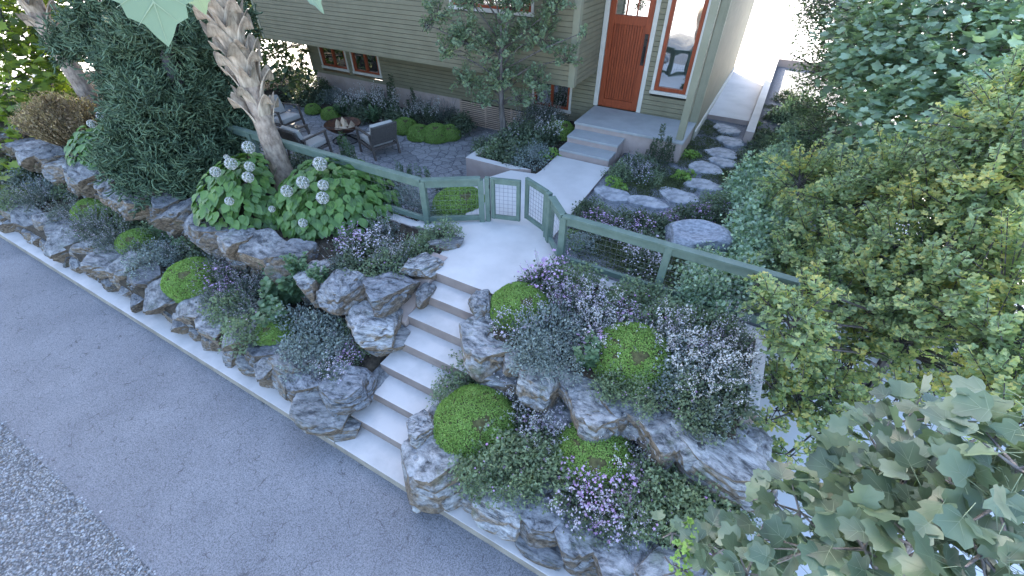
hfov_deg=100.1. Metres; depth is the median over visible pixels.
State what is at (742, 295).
broadleaf shrub
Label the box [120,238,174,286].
silver shrub
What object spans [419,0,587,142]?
ginkgo tree
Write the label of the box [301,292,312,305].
boulder
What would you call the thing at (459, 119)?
shade shrub
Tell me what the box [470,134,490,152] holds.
shade shrub
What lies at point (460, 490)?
boulder
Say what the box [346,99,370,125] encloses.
shade shrub
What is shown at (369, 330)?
boulder
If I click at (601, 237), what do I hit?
creeping mat
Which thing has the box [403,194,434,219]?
silver shrub
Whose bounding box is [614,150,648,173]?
shade shrub
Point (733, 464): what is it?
boulder
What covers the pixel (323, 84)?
shade shrub
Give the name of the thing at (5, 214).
boulder
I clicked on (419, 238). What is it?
geranium shrub
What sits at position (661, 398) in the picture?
silver shrub
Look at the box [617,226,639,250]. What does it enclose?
lilac flower clump
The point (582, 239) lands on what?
silver shrub
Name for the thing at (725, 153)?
stepping stone
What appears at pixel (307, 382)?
boulder
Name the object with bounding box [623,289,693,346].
geranium shrub
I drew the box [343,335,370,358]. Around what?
geranium shrub
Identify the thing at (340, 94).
lavender clump
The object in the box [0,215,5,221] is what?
boulder
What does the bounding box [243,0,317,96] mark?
tree
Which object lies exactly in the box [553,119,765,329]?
garden soil
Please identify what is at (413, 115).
white salvia
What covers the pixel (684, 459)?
boulder
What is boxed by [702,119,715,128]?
creeping mat
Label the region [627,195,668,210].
stepping stone
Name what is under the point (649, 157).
geranium shrub
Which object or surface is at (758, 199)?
broadleaf shrub
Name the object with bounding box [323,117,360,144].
fire bowl
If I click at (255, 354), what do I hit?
boulder
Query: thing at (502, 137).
shade shrub
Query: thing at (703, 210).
pink flower clump
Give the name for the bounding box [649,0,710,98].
window
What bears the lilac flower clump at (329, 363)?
on the flower bed at (372, 362)
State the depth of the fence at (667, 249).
5.26 m
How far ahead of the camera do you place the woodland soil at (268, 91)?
13.22 m
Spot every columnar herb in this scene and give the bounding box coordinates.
[386,73,398,111]
[406,87,418,113]
[547,114,559,144]
[646,123,671,165]
[657,138,675,165]
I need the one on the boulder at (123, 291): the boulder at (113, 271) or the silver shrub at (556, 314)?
the boulder at (113, 271)
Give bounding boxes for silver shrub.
[0,165,41,194]
[20,175,67,202]
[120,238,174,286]
[143,233,184,267]
[268,296,329,345]
[270,320,334,385]
[290,300,347,367]
[315,322,365,367]
[316,85,343,104]
[361,180,403,195]
[386,183,430,209]
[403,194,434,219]
[493,309,562,375]
[505,142,548,170]
[506,332,556,383]
[510,295,588,360]
[524,137,553,164]
[534,336,587,388]
[546,311,594,359]
[566,226,599,255]
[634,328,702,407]
[635,363,683,410]
[666,326,733,381]
[676,380,738,447]
[678,337,763,404]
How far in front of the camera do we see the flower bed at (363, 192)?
7.87 m
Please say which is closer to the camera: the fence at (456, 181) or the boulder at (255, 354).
the boulder at (255, 354)
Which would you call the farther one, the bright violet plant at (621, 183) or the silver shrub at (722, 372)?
the bright violet plant at (621, 183)
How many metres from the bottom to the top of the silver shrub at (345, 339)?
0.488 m
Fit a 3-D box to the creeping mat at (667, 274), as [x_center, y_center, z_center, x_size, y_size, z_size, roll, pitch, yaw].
[2.255,-0.198,5.912,1.211,0.126,0.823,-13,42,-15]
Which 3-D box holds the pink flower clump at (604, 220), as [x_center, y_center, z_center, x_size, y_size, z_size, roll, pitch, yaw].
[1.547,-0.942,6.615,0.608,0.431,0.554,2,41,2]
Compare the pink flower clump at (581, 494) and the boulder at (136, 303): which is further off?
the boulder at (136, 303)
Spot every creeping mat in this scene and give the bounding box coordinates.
[567,213,595,239]
[570,227,623,260]
[577,238,649,274]
[592,234,662,275]
[614,245,682,282]
[620,181,654,194]
[624,178,683,197]
[634,256,681,286]
[647,257,686,290]
[648,173,681,188]
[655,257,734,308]
[658,165,691,184]
[661,176,698,192]
[673,156,699,167]
[686,144,712,160]
[688,136,723,149]
[697,124,732,136]
[701,168,737,183]
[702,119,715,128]
[711,167,735,177]
[730,151,751,161]
[763,104,776,108]
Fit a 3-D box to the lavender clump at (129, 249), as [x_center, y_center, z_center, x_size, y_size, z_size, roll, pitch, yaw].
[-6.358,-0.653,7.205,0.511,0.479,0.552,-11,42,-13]
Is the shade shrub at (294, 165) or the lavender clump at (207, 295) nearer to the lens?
the lavender clump at (207, 295)
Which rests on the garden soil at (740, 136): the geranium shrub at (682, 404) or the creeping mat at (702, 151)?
the creeping mat at (702, 151)
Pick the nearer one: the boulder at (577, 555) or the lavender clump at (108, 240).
the boulder at (577, 555)
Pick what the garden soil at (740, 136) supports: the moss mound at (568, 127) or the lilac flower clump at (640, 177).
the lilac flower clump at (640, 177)
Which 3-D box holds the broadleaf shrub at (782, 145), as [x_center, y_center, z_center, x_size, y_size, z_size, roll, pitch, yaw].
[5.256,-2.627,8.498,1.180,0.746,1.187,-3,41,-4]
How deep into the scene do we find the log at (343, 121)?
10.85 m
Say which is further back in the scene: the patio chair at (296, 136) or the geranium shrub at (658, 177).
the patio chair at (296, 136)
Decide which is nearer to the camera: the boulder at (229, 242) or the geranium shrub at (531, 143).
the boulder at (229, 242)
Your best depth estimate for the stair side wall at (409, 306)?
5.86 m
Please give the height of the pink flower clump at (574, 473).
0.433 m
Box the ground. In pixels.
[0,0,1023,575]
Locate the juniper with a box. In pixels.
[32,0,267,218]
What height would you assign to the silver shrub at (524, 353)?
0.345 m
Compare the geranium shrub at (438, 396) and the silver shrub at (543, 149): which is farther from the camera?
the silver shrub at (543, 149)
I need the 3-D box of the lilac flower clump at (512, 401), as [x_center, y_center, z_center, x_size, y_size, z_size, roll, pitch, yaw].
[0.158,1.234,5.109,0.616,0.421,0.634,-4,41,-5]
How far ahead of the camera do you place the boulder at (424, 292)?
5.78 m
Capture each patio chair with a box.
[274,94,305,128]
[277,124,332,159]
[354,119,400,160]
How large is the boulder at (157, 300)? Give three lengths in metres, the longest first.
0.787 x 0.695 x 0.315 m
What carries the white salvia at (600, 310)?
on the flower bed at (584, 373)
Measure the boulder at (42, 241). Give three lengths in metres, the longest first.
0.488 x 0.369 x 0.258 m
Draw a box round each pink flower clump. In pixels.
[196,259,247,295]
[209,277,243,302]
[326,221,377,258]
[336,340,365,365]
[512,267,554,298]
[515,407,544,436]
[517,248,574,299]
[546,284,589,318]
[549,455,596,502]
[558,460,628,528]
[570,469,602,502]
[571,324,611,369]
[572,489,628,551]
[581,206,610,223]
[595,208,625,241]
[598,296,641,323]
[601,454,649,515]
[623,308,649,322]
[629,208,658,235]
[653,209,675,232]
[662,208,685,227]
[685,201,715,220]
[687,330,712,362]
[710,325,738,353]
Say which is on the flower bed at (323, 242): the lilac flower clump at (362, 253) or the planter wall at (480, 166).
the lilac flower clump at (362, 253)
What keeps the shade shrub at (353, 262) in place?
on the flower bed at (323, 242)
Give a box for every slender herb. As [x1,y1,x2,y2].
[336,131,350,155]
[343,137,355,157]
[394,160,402,171]
[407,163,417,174]
[417,166,430,177]
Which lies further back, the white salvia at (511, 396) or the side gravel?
the side gravel
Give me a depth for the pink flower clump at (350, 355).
5.56 m
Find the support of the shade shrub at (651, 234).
on the garden soil at (740, 136)
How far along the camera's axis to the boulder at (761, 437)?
4.27 m
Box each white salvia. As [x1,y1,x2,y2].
[333,88,362,116]
[348,81,380,109]
[367,86,399,118]
[394,102,419,122]
[411,95,439,123]
[494,374,522,413]
[503,391,551,437]
[519,410,567,467]
[533,111,563,145]
[569,278,633,332]
[577,303,637,365]
[599,423,655,475]
[656,298,717,364]
[659,324,744,395]
[674,314,765,382]
[675,354,732,413]
[688,339,758,411]
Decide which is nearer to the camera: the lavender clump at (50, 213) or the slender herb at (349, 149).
the lavender clump at (50, 213)
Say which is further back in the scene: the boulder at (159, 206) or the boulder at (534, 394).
the boulder at (159, 206)
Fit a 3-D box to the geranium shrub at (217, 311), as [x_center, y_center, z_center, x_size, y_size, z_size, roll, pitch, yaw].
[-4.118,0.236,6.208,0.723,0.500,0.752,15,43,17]
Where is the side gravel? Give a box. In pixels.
[753,66,868,280]
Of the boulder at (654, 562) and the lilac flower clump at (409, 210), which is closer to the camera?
the boulder at (654, 562)
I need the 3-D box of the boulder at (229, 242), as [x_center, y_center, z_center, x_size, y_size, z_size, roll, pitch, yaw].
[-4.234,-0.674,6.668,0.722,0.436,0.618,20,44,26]
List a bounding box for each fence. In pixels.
[219,121,430,224]
[420,176,484,221]
[545,196,565,254]
[556,213,800,330]
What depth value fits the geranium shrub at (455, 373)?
5.23 m
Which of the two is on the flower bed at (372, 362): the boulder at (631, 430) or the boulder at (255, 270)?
the boulder at (255, 270)
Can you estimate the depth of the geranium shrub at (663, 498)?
3.99 m
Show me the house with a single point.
(640, 75)
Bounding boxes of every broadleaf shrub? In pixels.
[659,263,739,328]
[668,241,760,295]
[691,247,775,316]
[719,163,795,201]
[719,203,796,244]
[719,228,799,285]
[721,171,756,198]
[723,179,782,217]
[723,223,769,256]
[724,174,811,229]
[726,142,798,187]
[731,208,816,267]
[747,135,808,168]
[764,87,831,131]
[768,117,814,148]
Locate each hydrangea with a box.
[64,112,120,168]
[191,141,282,230]
[268,157,402,241]
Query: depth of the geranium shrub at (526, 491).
4.24 m
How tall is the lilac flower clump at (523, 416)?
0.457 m
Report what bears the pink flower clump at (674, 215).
on the garden soil at (740, 136)
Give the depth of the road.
5.19 m
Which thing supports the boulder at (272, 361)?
on the boulder at (289, 397)
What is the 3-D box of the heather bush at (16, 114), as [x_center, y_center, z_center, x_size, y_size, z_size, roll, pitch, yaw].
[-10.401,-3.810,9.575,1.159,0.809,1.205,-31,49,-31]
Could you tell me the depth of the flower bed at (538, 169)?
8.85 m
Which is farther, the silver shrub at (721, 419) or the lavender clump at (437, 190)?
the lavender clump at (437, 190)
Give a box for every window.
[317,47,349,71]
[349,52,381,78]
[448,0,534,16]
[532,84,571,113]
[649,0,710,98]
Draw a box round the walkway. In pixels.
[412,156,609,294]
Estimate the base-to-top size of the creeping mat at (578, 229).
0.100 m
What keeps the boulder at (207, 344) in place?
on the kerb
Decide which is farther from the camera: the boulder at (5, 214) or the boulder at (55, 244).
the boulder at (5, 214)
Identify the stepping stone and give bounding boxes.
[594,186,629,203]
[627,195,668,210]
[659,186,699,205]
[683,178,723,192]
[688,161,722,176]
[704,147,736,160]
[708,157,737,168]
[713,123,740,135]
[716,135,743,148]
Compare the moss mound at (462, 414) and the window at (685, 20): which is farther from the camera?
the window at (685, 20)
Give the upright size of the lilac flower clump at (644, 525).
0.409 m
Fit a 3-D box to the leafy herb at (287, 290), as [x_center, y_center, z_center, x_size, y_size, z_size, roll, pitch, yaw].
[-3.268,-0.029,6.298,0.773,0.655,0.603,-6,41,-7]
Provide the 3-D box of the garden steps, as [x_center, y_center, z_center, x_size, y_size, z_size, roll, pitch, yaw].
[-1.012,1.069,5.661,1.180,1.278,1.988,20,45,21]
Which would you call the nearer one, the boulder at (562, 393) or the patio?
the boulder at (562, 393)
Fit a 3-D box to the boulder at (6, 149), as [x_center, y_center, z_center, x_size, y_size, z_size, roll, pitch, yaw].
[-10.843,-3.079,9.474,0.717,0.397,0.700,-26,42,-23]
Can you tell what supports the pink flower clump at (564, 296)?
on the flower bed at (584, 373)
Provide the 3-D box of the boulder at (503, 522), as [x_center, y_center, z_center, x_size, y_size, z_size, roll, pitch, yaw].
[-0.156,2.129,4.565,0.886,0.430,0.824,25,58,25]
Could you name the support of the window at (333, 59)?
in the house
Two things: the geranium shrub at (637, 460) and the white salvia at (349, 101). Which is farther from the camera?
the white salvia at (349, 101)
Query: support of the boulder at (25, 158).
on the boulder
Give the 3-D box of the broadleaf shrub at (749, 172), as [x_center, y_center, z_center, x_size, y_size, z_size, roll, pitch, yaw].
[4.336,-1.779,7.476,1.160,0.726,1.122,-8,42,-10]
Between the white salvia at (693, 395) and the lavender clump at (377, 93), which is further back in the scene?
the lavender clump at (377, 93)
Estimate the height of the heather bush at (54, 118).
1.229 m
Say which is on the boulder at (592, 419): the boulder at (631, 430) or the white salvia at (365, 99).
the boulder at (631, 430)
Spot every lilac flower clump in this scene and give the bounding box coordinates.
[310,344,355,383]
[334,218,397,270]
[394,205,419,220]
[485,300,537,344]
[503,392,523,412]
[509,297,558,333]
[515,405,564,435]
[530,409,570,443]
[536,269,580,307]
[544,465,611,540]
[565,270,617,338]
[580,462,647,536]
[594,488,649,553]
[605,213,635,243]
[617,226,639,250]
[617,227,662,276]
[617,478,670,536]
[627,158,652,187]
[629,448,680,491]
[630,441,667,491]
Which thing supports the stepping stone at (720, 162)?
on the garden soil at (740, 136)
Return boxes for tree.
[0,0,84,190]
[15,0,107,118]
[113,0,323,46]
[192,0,294,190]
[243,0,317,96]
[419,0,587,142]
[650,374,1023,575]
[662,516,710,575]
[737,44,1023,464]
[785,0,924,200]
[809,0,1023,210]
[841,274,1022,403]
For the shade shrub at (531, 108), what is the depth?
10.71 m
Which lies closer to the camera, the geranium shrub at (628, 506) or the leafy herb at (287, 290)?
the geranium shrub at (628, 506)
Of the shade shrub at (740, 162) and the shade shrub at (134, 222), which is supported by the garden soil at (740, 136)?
the shade shrub at (740, 162)
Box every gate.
[484,176,520,221]
[524,177,552,237]
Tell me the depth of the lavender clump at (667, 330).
4.70 m
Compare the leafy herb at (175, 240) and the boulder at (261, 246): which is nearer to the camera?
the boulder at (261, 246)
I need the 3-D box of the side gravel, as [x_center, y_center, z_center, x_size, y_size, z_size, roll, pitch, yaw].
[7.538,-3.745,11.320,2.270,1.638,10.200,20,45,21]
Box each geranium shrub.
[0,155,23,174]
[0,187,37,213]
[45,183,78,202]
[78,200,124,235]
[134,221,161,242]
[196,285,258,328]
[212,306,269,357]
[337,318,371,354]
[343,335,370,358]
[355,243,408,277]
[395,236,434,263]
[404,226,438,257]
[414,211,465,252]
[425,375,467,408]
[430,206,442,215]
[437,347,477,391]
[444,415,533,502]
[447,442,510,509]
[473,137,505,160]
[481,448,548,520]
[496,426,559,500]
[509,430,580,514]
[519,136,539,158]
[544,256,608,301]
[586,198,621,221]
[587,366,633,407]
[600,269,664,322]
[601,158,636,182]
[604,475,659,552]
[610,458,685,543]
[615,276,673,324]
[616,369,674,424]
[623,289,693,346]
[624,457,717,554]
[627,444,696,527]
[629,456,712,510]
[634,153,654,163]
[640,167,664,188]
[651,469,757,554]
[655,368,730,436]
[662,294,705,328]
[663,296,722,338]
[664,468,740,515]
[676,478,760,552]
[688,306,754,352]
[699,189,733,207]
[719,174,742,190]
[724,194,744,209]
[757,132,791,149]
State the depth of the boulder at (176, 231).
7.38 m
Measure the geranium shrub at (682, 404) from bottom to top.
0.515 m
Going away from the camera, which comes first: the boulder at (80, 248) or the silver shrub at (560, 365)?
the silver shrub at (560, 365)
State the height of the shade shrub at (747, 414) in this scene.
0.594 m
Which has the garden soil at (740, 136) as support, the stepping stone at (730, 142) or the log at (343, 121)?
the stepping stone at (730, 142)
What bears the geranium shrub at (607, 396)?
on the flower bed at (584, 373)
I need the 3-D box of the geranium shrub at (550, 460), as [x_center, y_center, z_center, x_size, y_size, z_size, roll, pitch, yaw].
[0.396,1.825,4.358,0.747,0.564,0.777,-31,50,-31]
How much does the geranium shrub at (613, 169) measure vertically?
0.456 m
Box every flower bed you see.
[0,108,436,300]
[0,157,385,371]
[248,156,422,220]
[284,94,455,125]
[460,381,714,557]
[481,119,574,173]
[493,271,752,439]
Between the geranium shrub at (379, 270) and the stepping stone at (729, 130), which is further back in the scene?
the stepping stone at (729, 130)
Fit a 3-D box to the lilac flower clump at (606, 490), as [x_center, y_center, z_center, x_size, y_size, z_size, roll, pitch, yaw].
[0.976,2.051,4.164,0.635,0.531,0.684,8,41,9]
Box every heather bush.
[6,88,102,150]
[10,97,42,128]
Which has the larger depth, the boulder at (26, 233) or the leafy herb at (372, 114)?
the leafy herb at (372, 114)
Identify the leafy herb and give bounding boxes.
[148,225,169,238]
[169,236,190,249]
[250,293,289,327]
[257,264,304,306]
[279,251,308,275]
[305,262,328,282]
[333,102,346,115]
[364,104,382,121]
[572,330,601,371]
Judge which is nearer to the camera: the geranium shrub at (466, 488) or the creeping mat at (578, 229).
the geranium shrub at (466, 488)
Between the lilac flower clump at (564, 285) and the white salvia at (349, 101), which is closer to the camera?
the lilac flower clump at (564, 285)
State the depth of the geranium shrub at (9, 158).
9.52 m
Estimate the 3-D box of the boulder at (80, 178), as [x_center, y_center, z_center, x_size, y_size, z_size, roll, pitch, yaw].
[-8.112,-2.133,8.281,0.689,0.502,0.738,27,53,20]
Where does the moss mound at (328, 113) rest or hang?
on the patio
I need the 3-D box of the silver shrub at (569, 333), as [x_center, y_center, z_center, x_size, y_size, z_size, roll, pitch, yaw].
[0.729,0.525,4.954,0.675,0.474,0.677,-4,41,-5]
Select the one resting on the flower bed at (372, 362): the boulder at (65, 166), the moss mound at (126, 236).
the moss mound at (126, 236)
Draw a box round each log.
[335,119,340,129]
[340,117,348,125]
[348,121,354,127]
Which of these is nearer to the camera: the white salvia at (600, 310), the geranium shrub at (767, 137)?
the white salvia at (600, 310)
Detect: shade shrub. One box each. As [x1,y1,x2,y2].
[8,166,47,187]
[105,204,151,230]
[179,236,210,257]
[269,64,303,85]
[279,82,302,101]
[288,78,329,107]
[288,152,315,171]
[291,61,316,83]
[307,74,333,98]
[329,249,381,275]
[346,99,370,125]
[380,100,413,121]
[443,109,477,136]
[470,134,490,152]
[482,124,516,153]
[488,133,529,166]
[499,112,541,148]
[513,115,556,150]
[522,95,545,117]
[571,192,605,219]
[595,360,637,394]
[603,201,641,232]
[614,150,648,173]
[621,226,669,260]
[623,205,664,229]
[635,154,669,184]
[637,210,673,239]
[667,197,706,220]
[667,378,738,445]
[683,354,766,446]
[696,199,729,224]
[732,156,754,171]
[737,145,764,160]
[740,135,770,151]
[752,124,778,141]
[761,105,786,123]
[770,86,799,103]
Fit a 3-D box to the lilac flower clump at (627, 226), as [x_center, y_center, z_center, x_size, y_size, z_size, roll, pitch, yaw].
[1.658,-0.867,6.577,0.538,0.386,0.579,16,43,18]
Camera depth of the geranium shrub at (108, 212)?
7.87 m
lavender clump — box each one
[1,170,61,214]
[30,186,78,224]
[48,197,104,242]
[64,204,122,243]
[76,212,130,253]
[109,234,153,256]
[148,226,202,263]
[187,271,228,316]
[189,246,237,282]
[201,253,253,283]
[205,270,266,313]
[218,284,264,328]
[225,263,265,303]
[317,239,358,273]
[326,83,351,106]
[357,217,417,273]
[363,206,400,243]
[364,83,386,103]
[376,162,412,195]
[408,94,432,117]
[428,98,457,122]
[428,170,451,198]
[510,100,546,127]
[526,92,556,125]
[532,90,569,126]
[544,268,597,326]
[569,286,628,338]
[617,151,649,180]
[626,297,682,338]
[628,435,663,468]
[637,295,716,372]
[671,304,733,364]
[702,295,767,369]
[703,331,769,390]
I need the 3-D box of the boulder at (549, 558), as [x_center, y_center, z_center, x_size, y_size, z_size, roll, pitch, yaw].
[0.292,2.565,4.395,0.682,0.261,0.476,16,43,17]
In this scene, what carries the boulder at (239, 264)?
on the flower bed at (372, 362)
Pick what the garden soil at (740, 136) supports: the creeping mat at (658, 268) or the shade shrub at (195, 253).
the creeping mat at (658, 268)
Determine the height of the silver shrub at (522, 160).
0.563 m
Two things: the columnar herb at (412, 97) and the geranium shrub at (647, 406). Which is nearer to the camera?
the geranium shrub at (647, 406)
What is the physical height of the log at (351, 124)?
0.159 m
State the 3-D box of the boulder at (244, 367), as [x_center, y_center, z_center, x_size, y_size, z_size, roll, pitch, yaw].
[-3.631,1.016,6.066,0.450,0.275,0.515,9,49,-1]
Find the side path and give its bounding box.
[707,71,766,125]
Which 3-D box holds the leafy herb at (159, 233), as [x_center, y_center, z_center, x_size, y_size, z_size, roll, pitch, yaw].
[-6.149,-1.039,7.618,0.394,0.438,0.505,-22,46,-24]
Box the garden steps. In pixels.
[351,281,472,449]
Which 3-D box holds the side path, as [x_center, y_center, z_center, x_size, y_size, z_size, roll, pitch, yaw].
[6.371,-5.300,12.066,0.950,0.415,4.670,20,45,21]
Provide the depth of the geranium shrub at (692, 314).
5.07 m
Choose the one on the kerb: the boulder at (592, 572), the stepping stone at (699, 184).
the boulder at (592, 572)
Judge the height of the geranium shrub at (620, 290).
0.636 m
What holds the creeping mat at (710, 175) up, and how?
on the garden soil at (740, 136)
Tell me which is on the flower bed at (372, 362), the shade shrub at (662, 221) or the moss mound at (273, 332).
the moss mound at (273, 332)
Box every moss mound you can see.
[69,198,111,221]
[114,228,159,253]
[160,256,222,302]
[254,316,293,345]
[304,103,321,114]
[320,106,340,120]
[395,117,416,135]
[406,123,425,141]
[423,123,446,143]
[431,187,484,215]
[433,383,516,464]
[445,124,461,141]
[490,281,549,331]
[545,120,574,140]
[552,422,638,501]
[591,321,674,397]
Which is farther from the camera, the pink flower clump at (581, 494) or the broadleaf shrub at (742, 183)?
the broadleaf shrub at (742, 183)
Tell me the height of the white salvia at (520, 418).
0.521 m
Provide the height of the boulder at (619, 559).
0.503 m
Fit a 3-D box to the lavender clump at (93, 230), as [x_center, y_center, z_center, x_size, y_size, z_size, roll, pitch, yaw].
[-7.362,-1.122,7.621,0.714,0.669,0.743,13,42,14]
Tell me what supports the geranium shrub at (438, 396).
on the flower bed at (664, 544)
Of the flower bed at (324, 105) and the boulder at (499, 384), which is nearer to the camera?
the boulder at (499, 384)
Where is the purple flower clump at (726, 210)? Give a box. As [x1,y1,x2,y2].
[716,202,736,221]
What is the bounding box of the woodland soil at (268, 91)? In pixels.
[1,70,300,105]
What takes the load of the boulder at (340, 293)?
on the boulder at (369, 330)
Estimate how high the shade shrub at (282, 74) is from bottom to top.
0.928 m
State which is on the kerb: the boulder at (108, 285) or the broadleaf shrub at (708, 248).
the boulder at (108, 285)
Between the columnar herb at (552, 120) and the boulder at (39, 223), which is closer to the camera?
the boulder at (39, 223)
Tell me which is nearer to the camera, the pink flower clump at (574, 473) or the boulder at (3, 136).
the pink flower clump at (574, 473)
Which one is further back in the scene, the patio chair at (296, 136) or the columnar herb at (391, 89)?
the columnar herb at (391, 89)
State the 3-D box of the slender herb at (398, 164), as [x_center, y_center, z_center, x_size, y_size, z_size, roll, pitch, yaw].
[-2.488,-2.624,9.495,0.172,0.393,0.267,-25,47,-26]
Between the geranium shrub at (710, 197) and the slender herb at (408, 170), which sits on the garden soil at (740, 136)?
the geranium shrub at (710, 197)
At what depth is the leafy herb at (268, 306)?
5.85 m
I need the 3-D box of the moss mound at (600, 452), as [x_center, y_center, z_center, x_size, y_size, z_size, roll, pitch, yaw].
[0.885,1.745,4.532,0.944,0.519,0.966,-22,46,-24]
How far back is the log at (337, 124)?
10.96 m
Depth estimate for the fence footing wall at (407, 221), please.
7.00 m
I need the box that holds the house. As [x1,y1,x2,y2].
[251,0,754,168]
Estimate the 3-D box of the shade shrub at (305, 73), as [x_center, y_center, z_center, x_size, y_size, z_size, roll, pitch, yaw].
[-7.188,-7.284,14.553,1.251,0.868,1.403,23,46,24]
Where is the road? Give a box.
[0,237,537,575]
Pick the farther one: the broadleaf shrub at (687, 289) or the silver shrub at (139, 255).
the silver shrub at (139, 255)
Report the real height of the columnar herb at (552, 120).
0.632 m
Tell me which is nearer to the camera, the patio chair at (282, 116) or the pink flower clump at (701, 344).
the pink flower clump at (701, 344)
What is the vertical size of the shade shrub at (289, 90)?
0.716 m
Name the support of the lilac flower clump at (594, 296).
on the flower bed at (584, 373)
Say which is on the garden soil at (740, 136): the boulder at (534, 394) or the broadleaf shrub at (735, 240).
the broadleaf shrub at (735, 240)
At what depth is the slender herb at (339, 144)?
10.30 m
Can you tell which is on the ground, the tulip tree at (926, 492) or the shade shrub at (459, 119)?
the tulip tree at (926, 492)
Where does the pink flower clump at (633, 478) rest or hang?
on the flower bed at (664, 544)
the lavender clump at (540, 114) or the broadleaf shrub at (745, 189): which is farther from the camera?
the lavender clump at (540, 114)
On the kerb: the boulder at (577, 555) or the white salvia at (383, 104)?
the boulder at (577, 555)
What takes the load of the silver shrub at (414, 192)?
on the flower bed at (363, 192)
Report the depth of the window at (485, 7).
8.54 m
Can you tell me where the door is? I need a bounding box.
[598,0,656,110]
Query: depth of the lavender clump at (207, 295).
6.31 m
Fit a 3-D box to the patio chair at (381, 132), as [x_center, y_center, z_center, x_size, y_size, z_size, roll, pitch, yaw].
[-3.221,-3.642,10.313,0.715,0.822,0.848,-31,50,-31]
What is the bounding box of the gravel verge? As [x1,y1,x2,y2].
[0,423,155,575]
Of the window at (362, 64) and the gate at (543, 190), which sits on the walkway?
the gate at (543, 190)
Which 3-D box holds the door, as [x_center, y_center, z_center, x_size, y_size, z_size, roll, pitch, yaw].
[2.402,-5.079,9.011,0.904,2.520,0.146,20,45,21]
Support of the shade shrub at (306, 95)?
on the flower bed at (324, 105)
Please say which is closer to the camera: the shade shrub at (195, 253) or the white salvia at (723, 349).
the white salvia at (723, 349)
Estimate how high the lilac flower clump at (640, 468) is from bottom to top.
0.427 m
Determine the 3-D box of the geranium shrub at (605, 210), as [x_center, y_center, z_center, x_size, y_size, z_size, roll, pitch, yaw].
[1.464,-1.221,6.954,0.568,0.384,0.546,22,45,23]
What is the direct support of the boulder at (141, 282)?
on the boulder at (136, 303)
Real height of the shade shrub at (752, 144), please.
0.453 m
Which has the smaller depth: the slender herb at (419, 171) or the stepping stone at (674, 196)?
the stepping stone at (674, 196)
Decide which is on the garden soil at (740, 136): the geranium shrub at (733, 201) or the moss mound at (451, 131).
the geranium shrub at (733, 201)
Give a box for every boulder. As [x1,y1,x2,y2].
[0,126,28,156]
[0,194,38,219]
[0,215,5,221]
[0,220,16,232]
[1,137,34,157]
[9,203,43,228]
[10,139,24,153]
[15,139,51,172]
[15,227,22,235]
[21,228,32,243]
[31,234,41,247]
[32,144,71,164]
[32,210,67,230]
[39,238,45,250]
[41,155,77,183]
[43,219,76,239]
[43,225,87,262]
[53,183,69,192]
[62,163,79,193]
[62,256,70,267]
[67,162,105,198]
[69,233,116,258]
[69,256,83,272]
[79,240,120,278]
[83,271,96,279]
[93,178,116,194]
[99,189,125,212]
[101,278,119,291]
[105,250,147,288]
[116,184,163,220]
[118,285,132,297]
[126,262,165,290]
[130,294,143,312]
[143,277,175,314]
[146,217,165,235]
[148,192,182,217]
[151,195,199,231]
[162,311,172,322]
[166,229,183,238]
[170,320,188,334]
[172,295,214,327]
[183,207,221,236]
[187,216,238,258]
[188,327,201,341]
[194,303,232,346]
[201,336,221,351]
[217,226,255,261]
[221,309,258,351]
[222,350,236,367]
[226,257,251,273]
[235,354,254,376]
[238,228,286,269]
[244,338,291,366]
[250,267,264,278]
[253,356,272,383]
[259,382,274,388]
[264,238,319,284]
[267,343,321,381]
[273,346,294,400]
[279,389,291,401]
[285,366,325,400]
[289,390,350,435]
[293,259,334,307]
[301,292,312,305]
[316,267,365,314]
[318,361,377,416]
[323,415,360,441]
[345,301,402,351]
[358,324,409,356]
[362,272,420,317]
[372,365,388,387]
[399,252,443,279]
[401,404,465,513]
[406,409,434,447]
[416,282,435,309]
[427,236,463,253]
[453,483,468,493]
[459,316,512,382]
[460,494,471,513]
[468,289,491,321]
[469,457,526,541]
[479,370,517,400]
[502,352,518,378]
[511,346,544,370]
[512,459,570,548]
[514,535,563,570]
[515,356,563,412]
[536,399,571,433]
[554,502,635,575]
[557,364,586,409]
[566,375,627,442]
[578,567,597,575]
[589,517,659,575]
[599,390,640,435]
[622,423,640,439]
[624,400,671,428]
[630,440,642,453]
[633,546,716,575]
[636,411,681,473]
[664,219,733,252]
[668,413,714,475]
[673,408,781,511]
[737,423,772,468]
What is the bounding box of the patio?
[259,104,498,205]
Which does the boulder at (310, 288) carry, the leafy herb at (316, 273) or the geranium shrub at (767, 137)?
the leafy herb at (316, 273)
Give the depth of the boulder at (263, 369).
5.60 m
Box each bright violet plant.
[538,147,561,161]
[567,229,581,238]
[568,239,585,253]
[605,175,622,187]
[610,180,627,189]
[670,169,691,181]
[681,149,693,159]
[683,168,696,176]
[688,149,701,158]
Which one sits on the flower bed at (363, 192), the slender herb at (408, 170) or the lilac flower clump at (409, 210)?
the lilac flower clump at (409, 210)
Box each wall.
[270,177,417,227]
[400,252,447,326]
[466,111,538,178]
[550,265,779,425]
[742,57,828,142]
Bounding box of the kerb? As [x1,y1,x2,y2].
[0,222,572,575]
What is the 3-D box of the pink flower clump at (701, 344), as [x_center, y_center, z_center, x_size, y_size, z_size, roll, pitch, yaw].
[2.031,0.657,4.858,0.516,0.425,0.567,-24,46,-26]
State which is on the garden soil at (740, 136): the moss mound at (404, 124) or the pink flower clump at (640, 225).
the pink flower clump at (640, 225)
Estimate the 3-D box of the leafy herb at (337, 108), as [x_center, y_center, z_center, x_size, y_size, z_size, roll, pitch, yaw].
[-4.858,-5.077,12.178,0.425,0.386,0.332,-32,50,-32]

